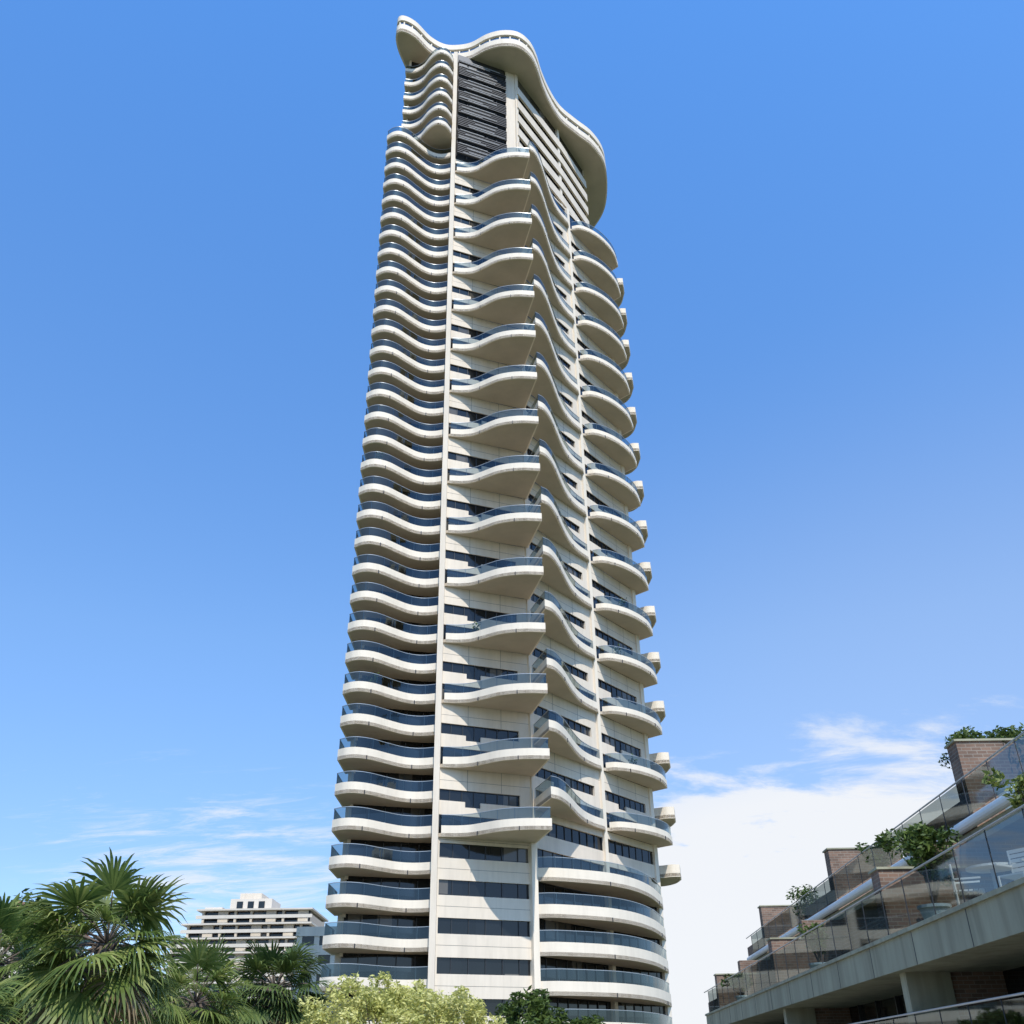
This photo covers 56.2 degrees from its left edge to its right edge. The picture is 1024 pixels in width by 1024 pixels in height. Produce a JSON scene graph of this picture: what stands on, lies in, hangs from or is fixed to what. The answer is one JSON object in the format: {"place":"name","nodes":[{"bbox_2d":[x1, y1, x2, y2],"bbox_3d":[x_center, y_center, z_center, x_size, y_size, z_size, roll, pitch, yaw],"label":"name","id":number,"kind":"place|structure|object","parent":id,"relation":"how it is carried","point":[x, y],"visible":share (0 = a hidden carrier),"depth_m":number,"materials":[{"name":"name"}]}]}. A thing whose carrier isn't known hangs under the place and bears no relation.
{"place":"outdoors","nodes":[
{"label":"outdoors","id":0,"kind":"place"},
{"bbox_2d":[116,975,198,1021],"bbox_3d":[-14.022,20.597,36.570,6.918,5.398,7.056,-22,-37,32],"label":"leafy tree","id":1,"kind":"object","parent":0,"point":[173,992],"depth_m":36.44,"materials":[{"name":"green plant"}]},
{"bbox_2d":[201,984,292,1023],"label":"leafy tree","id":2,"kind":"object","parent":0,"point":[217,1000],"visible":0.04,"depth_m":34.91,"materials":[{"name":"green plant"}]},
{"bbox_2d":[285,971,506,1023],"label":"flowering tree","id":3,"kind":"object","parent":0,"point":[399,1003],"visible":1,"depth_m":25.75,"materials":[{"name":"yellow plant"}]},
{"bbox_2d":[319,15,681,1023],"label":"apartment tower","id":4,"kind":"structure","parent":0,"point":[499,831],"depth_m":105.45,"materials":[{"name":"concrete"}]},
{"bbox_2d":[0,0,1023,1023],"label":"sky","id":5,"kind":"structure","parent":0,"point":[812,218],"materials":[{"name":"blue"}]},
{"bbox_2d":[488,985,578,1023],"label":"leafy tree","id":6,"kind":"object","parent":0,"point":[538,1011],"visible":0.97,"depth_m":30.57,"materials":[{"name":"green plant"}]},
{"bbox_2d":[569,1014,621,1023],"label":"leafy tree","id":7,"kind":"object","parent":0,"point":[589,1020],"visible":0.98,"depth_m":31.41,"materials":[{"name":"green plant"}]},
{"bbox_2d":[704,731,1023,1023],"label":"terrace apartment building","id":8,"kind":"structure","parent":0,"point":[876,948],"depth_m":21.95,"materials":[{"name":"grey concrete"}]},
{"bbox_2d":[720,973,738,986],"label":"potted plant","id":9,"kind":"object","parent":8,"relation":"on","point":[722,980],"visible":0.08,"depth_m":42.35,"materials":[{"name":"green plant"}]},
{"bbox_2d":[786,884,816,919],"bbox_3d":[11.879,15.954,38.744,1.618,1.828,1.446,-1,-31,0],"label":"potted plant","id":10,"kind":"object","parent":8,"relation":"on","point":[798,892],"visible":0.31,"depth_m":38.96,"materials":[{"name":"green plant"}]},
{"bbox_2d":[795,923,823,966],"bbox_3d":[9.481,13.775,30.206,1.075,1.678,1.273,-15,-33,22],"label":"potted plant","id":11,"kind":"object","parent":8,"relation":"on","point":[812,925],"visible":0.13,"depth_m":30.43,"materials":[{"name":"green plant"}]},
{"bbox_2d":[855,842,890,866],"bbox_3d":[11.549,11.136,30.417,1.160,1.586,1.263,7,-31,-12],"label":"potted plant","id":12,"kind":"object","parent":8,"relation":"on","point":[861,848],"visible":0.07,"depth_m":30.66,"materials":[{"name":"green plant"}]},
{"bbox_2d":[872,820,961,919],"bbox_3d":[8.860,7.716,20.445,1.929,2.126,1.718,-1,-31,0],"label":"potted plant","id":13,"kind":"object","parent":8,"relation":"on","point":[916,841],"visible":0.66,"depth_m":20.52,"materials":[{"name":"green plant"}]},
{"bbox_2d":[938,726,992,768],"bbox_3d":[11.775,6.110,24.915,1.536,1.080,1.483,-15,-33,22],"label":"potted plant","id":14,"kind":"object","parent":8,"relation":"on","point":[964,733],"visible":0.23,"depth_m":24.79,"materials":[{"name":"green plant"}]},
{"bbox_2d":[982,767,1023,811],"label":"potted plant","id":15,"kind":"object","parent":8,"relation":"on","point":[1017,801],"visible":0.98,"depth_m":16.14,"materials":[{"name":"green plant"}]},
{"bbox_2d":[987,722,1023,742],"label":"potted plant","id":16,"kind":"object","parent":8,"relation":"on","point":[1011,732],"visible":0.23,"depth_m":23.95,"materials":[{"name":"green plant"}]},
{"bbox_2d":[998,787,1012,809],"bbox_3d":[11.500,6.629,21.874,0.780,0.680,0.768,-1,-31,0],"label":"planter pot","id":17,"kind":"object","parent":8,"relation":"on","point":[1002,793],"visible":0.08,"depth_m":21.83,"materials":[{"name":"grey concrete"}]},
{"label":"ground","id":18,"kind":"structure","parent":0,"visible":0},
{"bbox_2d":[0,951,27,1023],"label":"palm tree","id":19,"kind":"object","parent":18,"relation":"on","point":[6,999],"visible":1,"depth_m":15.98,"materials":[{"name":"green plant"}]},
{"bbox_2d":[0,888,82,1023],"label":"leafy tree","id":20,"kind":"object","parent":18,"relation":"on","point":[26,897],"visible":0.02,"depth_m":40.39,"materials":[{"name":"green plant"}]},
{"bbox_2d":[0,892,88,1023],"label":"palm tree","id":21,"kind":"object","parent":18,"relation":"on","point":[5,924],"visible":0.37,"depth_m":22.66,"materials":[{"name":"green plant"}]},
{"bbox_2d":[0,847,199,1023],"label":"palm tree","id":22,"kind":"object","parent":18,"relation":"on","point":[90,999],"visible":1,"depth_m":17.84,"materials":[{"name":"green plant"}]},
{"bbox_2d":[111,959,193,1023],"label":"palm tree","id":23,"kind":"object","parent":18,"relation":"on","point":[151,1003],"visible":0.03,"depth_m":24.00,"materials":[{"name":"green plant"}]},
{"bbox_2d":[140,934,261,1023],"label":"palm tree","id":24,"kind":"object","parent":18,"relation":"on","point":[210,962],"visible":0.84,"depth_m":21.88,"materials":[{"name":"green plant"}]},
{"bbox_2d":[161,893,328,1001],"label":"apartment block","id":25,"kind":"structure","parent":18,"relation":"on","point":[261,918],"depth_m":214.24,"materials":[{"name":"white concrete"}]},
{"bbox_2d":[210,931,336,1023],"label":"palm tree","id":26,"kind":"object","parent":18,"relation":"on","point":[270,1005],"visible":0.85,"depth_m":27.48,"materials":[{"name":"green plant"}]},
{"bbox_2d":[293,926,336,1006],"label":"apartment block","id":27,"kind":"structure","parent":18,"relation":"on","point":[314,935],"depth_m":165.08,"materials":[{"name":"concrete"}]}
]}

